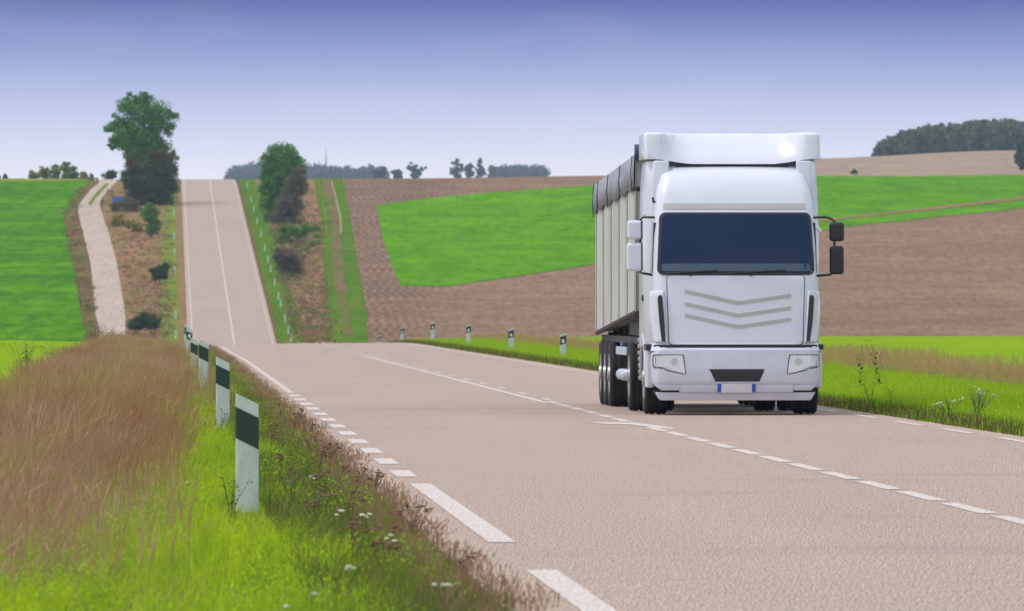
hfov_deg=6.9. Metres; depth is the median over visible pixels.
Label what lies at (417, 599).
roadside weeds
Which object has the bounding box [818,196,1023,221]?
tan path
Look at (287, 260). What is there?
bush
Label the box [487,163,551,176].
distant wood
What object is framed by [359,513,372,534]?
pale umbel
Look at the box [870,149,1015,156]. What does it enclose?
grey far field
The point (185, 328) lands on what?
marker post
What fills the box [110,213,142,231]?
weed patch
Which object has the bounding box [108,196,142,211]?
weed patch
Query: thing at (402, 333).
marker post
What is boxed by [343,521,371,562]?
umbel plant
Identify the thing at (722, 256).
truck
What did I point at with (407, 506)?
umbel plant
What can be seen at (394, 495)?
dry fringe
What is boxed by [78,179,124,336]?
dirt track
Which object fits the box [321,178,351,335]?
field lane ruts
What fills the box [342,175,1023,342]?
ploughed field
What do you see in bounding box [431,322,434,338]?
marker post
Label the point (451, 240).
green crop field
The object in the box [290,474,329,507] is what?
umbel plant
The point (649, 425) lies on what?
paint stroke
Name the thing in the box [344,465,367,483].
umbel plant
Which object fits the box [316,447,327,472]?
umbel plant
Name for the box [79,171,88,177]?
horizon tree
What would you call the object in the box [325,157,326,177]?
radio mast
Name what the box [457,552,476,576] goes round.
umbel plant
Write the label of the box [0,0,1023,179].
sky
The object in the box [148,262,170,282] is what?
bush
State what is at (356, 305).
field lane grass
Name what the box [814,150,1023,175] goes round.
tan stubble field
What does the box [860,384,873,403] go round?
dark weed
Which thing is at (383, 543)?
umbel plant
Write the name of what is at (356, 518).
umbel plant
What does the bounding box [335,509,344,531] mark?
pale umbel
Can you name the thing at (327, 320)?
dry bank growth
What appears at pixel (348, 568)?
pale umbel
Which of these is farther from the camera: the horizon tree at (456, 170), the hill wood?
the horizon tree at (456, 170)
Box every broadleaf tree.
[103,91,180,186]
[119,148,180,205]
[257,141,307,221]
[1013,137,1023,169]
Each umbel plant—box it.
[268,421,278,442]
[275,453,283,470]
[289,428,310,438]
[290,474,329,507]
[293,407,303,428]
[302,435,320,455]
[303,499,317,523]
[310,465,350,497]
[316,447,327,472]
[318,492,330,507]
[320,443,342,464]
[326,443,337,455]
[329,488,364,512]
[335,496,364,522]
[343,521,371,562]
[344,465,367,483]
[350,517,364,542]
[355,475,363,491]
[370,540,393,577]
[372,523,402,549]
[374,469,385,488]
[376,538,402,559]
[396,503,424,532]
[407,507,433,539]
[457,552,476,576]
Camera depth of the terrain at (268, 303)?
996.11 m
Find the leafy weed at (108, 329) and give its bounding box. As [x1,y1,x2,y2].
[96,321,121,336]
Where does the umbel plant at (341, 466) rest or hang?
on the verge at (130, 605)
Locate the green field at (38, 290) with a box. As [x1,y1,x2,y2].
[0,179,88,341]
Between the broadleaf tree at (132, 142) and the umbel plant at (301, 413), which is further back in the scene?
the broadleaf tree at (132, 142)
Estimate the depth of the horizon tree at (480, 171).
3899.13 m
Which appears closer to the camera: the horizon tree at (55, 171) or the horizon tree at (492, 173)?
the horizon tree at (55, 171)
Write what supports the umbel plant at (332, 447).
on the verge at (130, 605)
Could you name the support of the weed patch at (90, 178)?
on the terrain at (268, 303)
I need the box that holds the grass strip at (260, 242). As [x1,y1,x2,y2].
[237,179,304,343]
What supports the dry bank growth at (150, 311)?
on the soil bank at (116, 236)
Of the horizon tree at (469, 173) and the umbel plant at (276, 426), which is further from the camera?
the horizon tree at (469, 173)
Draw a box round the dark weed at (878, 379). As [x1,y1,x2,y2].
[865,339,884,384]
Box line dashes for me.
[324,345,551,399]
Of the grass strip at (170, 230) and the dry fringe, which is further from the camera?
the grass strip at (170, 230)
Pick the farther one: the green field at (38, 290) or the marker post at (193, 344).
the green field at (38, 290)
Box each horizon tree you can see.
[28,170,42,178]
[37,165,48,178]
[47,164,63,178]
[60,161,70,178]
[65,165,78,178]
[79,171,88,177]
[100,170,117,178]
[370,166,386,178]
[390,169,402,177]
[406,162,426,177]
[449,158,463,177]
[464,163,474,177]
[474,157,486,177]
[487,165,496,176]
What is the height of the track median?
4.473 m
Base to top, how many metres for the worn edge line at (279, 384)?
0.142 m
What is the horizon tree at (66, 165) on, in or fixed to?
on the terrain at (268, 303)
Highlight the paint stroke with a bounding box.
[590,422,672,428]
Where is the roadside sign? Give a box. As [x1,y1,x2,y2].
[112,197,122,208]
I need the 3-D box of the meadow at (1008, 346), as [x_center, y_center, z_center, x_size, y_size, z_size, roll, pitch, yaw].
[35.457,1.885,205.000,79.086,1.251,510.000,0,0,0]
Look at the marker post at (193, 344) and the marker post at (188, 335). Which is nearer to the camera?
the marker post at (193, 344)
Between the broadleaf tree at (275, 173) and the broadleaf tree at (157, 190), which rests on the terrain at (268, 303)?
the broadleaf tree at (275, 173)
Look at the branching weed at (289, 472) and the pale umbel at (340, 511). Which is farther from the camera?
the branching weed at (289, 472)
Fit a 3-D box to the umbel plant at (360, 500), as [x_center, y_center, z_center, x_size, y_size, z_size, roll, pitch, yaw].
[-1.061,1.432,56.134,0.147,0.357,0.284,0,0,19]
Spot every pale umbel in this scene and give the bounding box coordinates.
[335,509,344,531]
[344,565,355,591]
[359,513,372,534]
[384,534,397,563]
[431,581,451,610]
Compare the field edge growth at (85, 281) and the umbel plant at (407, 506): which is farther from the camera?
the field edge growth at (85, 281)
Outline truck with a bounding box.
[626,132,843,413]
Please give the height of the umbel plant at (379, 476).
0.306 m
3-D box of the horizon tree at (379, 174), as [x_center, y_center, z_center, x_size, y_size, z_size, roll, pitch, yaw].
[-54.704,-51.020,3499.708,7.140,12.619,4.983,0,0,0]
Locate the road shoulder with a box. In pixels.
[176,179,186,344]
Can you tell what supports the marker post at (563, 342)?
on the verge at (844, 406)
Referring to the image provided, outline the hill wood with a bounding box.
[871,118,1023,155]
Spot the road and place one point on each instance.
(625, 517)
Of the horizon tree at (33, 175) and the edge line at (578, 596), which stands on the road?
the edge line at (578, 596)
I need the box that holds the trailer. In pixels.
[592,144,752,405]
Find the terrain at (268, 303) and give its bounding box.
[64,180,322,343]
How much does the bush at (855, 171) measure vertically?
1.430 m
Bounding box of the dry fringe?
[209,344,559,610]
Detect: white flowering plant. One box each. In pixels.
[933,397,963,417]
[967,386,997,417]
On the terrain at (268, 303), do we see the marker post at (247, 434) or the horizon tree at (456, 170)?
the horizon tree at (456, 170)
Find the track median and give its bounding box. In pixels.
[89,183,108,204]
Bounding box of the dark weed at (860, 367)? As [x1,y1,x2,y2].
[854,347,867,385]
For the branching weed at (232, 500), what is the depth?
62.00 m
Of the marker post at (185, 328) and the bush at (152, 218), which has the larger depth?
the bush at (152, 218)
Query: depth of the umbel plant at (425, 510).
55.14 m
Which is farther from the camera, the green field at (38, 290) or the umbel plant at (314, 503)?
the green field at (38, 290)
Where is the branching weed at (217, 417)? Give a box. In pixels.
[208,408,227,432]
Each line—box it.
[222,343,597,392]
[289,395,616,610]
[366,356,1023,524]
[817,408,1023,441]
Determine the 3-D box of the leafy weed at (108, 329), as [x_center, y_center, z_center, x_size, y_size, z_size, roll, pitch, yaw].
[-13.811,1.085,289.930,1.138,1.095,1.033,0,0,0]
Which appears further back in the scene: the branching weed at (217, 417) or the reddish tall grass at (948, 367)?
the reddish tall grass at (948, 367)
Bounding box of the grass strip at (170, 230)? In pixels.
[160,193,178,345]
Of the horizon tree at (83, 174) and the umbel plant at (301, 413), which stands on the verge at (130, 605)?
the umbel plant at (301, 413)
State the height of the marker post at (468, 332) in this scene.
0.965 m
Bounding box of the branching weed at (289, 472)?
[275,465,298,505]
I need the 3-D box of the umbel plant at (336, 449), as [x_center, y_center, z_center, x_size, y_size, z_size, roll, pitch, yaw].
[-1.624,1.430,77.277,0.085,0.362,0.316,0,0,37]
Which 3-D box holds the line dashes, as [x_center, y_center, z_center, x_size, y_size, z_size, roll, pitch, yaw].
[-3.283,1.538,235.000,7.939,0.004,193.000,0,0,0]
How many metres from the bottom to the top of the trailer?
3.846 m
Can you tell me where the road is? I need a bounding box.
[181,179,1023,610]
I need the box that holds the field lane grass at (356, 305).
[314,178,371,342]
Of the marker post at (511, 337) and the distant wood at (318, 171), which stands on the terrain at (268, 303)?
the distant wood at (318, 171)
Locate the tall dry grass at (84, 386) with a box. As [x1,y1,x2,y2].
[0,331,229,603]
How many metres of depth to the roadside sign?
1166.69 m
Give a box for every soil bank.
[102,182,162,339]
[254,179,328,342]
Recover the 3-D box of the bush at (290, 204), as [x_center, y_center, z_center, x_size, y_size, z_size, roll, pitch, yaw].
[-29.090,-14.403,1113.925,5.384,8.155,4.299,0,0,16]
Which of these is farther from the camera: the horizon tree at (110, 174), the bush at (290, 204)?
the horizon tree at (110, 174)
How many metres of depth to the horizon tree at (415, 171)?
3659.55 m
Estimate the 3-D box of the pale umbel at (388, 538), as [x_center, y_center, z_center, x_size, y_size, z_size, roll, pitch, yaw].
[-0.698,1.462,49.119,0.079,0.297,0.057,0,0,22]
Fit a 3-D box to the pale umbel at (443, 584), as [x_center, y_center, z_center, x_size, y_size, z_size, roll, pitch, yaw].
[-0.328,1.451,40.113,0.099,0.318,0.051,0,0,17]
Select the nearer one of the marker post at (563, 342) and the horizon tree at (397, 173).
the marker post at (563, 342)
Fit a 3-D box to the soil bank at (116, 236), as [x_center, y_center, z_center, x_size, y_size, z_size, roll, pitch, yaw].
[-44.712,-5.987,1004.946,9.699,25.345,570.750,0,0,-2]
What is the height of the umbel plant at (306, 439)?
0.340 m
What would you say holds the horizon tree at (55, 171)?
on the terrain at (268, 303)
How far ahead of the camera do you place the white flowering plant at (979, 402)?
114.01 m
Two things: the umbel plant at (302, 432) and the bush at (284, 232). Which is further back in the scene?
the bush at (284, 232)
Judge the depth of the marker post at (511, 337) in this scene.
286.97 m
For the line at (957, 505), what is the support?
on the road
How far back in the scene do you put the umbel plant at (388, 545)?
47.35 m
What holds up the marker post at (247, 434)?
on the verge at (130, 605)
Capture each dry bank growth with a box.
[100,187,179,338]
[267,188,341,342]
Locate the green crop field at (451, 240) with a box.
[376,175,1023,285]
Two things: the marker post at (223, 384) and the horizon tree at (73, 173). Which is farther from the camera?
the horizon tree at (73, 173)
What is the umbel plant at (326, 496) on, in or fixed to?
on the verge at (130, 605)
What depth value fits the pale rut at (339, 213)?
1169.91 m
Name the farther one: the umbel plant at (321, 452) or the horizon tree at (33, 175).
the horizon tree at (33, 175)
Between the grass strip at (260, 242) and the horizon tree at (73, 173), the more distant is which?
the horizon tree at (73, 173)
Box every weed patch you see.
[78,177,94,179]
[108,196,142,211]
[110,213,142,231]
[299,231,324,249]
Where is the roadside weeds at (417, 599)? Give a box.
[198,344,540,610]
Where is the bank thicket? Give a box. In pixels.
[267,206,320,280]
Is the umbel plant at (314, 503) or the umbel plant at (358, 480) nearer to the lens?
the umbel plant at (314, 503)
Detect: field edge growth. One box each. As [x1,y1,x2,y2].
[59,187,102,338]
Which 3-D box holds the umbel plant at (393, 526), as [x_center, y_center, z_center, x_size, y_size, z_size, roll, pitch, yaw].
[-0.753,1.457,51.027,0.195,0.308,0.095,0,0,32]
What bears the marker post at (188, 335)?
on the verge at (130, 605)
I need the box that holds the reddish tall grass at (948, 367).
[451,332,1023,388]
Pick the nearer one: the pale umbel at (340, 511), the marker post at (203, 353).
the pale umbel at (340, 511)
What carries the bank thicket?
on the soil bank at (311, 198)
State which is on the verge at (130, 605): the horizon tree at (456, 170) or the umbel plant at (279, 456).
the umbel plant at (279, 456)
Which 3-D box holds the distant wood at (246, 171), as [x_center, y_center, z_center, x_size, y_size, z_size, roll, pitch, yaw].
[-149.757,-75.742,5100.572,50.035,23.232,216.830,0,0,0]
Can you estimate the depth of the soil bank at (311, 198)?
991.02 m
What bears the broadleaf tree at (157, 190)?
on the soil bank at (116, 236)
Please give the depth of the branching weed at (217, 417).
97.99 m
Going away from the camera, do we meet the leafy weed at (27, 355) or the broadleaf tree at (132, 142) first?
the leafy weed at (27, 355)
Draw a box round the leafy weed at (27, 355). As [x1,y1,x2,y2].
[3,337,36,375]
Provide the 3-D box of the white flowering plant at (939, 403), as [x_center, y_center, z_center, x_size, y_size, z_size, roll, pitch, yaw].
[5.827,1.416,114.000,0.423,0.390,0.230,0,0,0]
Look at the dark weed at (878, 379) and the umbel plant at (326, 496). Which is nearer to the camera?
the umbel plant at (326, 496)
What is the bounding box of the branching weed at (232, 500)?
[219,477,252,516]
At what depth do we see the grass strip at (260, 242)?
1003.21 m
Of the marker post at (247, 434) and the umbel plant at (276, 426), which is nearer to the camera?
the marker post at (247, 434)
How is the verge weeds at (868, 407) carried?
on the verge at (844, 406)
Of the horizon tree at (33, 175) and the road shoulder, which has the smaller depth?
the road shoulder
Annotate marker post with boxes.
[184,325,189,347]
[186,328,191,353]
[190,338,197,367]
[199,339,208,389]
[216,357,229,427]
[235,394,258,512]
[400,327,403,340]
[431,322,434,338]
[466,324,470,342]
[509,328,513,347]
[560,333,565,355]
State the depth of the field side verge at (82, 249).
1017.83 m
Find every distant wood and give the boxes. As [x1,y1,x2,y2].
[223,161,262,179]
[301,161,389,178]
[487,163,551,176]
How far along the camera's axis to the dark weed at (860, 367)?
149.97 m
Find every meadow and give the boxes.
[0,340,89,384]
[544,336,1023,378]
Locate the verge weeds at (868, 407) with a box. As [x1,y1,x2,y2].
[383,339,1023,436]
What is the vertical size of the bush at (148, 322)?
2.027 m
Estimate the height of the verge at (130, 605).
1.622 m
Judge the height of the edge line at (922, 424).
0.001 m
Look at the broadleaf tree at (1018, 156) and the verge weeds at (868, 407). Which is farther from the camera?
the broadleaf tree at (1018, 156)
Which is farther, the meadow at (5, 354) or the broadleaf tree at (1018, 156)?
the broadleaf tree at (1018, 156)
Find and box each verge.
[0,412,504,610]
[65,185,97,333]
[437,337,1023,434]
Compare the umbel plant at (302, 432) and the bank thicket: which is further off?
the bank thicket
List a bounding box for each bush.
[127,311,161,331]
[139,202,162,237]
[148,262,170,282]
[268,164,309,223]
[271,247,304,275]
[276,223,320,243]
[850,169,857,174]
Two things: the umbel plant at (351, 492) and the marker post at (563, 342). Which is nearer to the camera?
the umbel plant at (351, 492)
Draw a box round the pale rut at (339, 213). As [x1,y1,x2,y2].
[331,181,341,233]

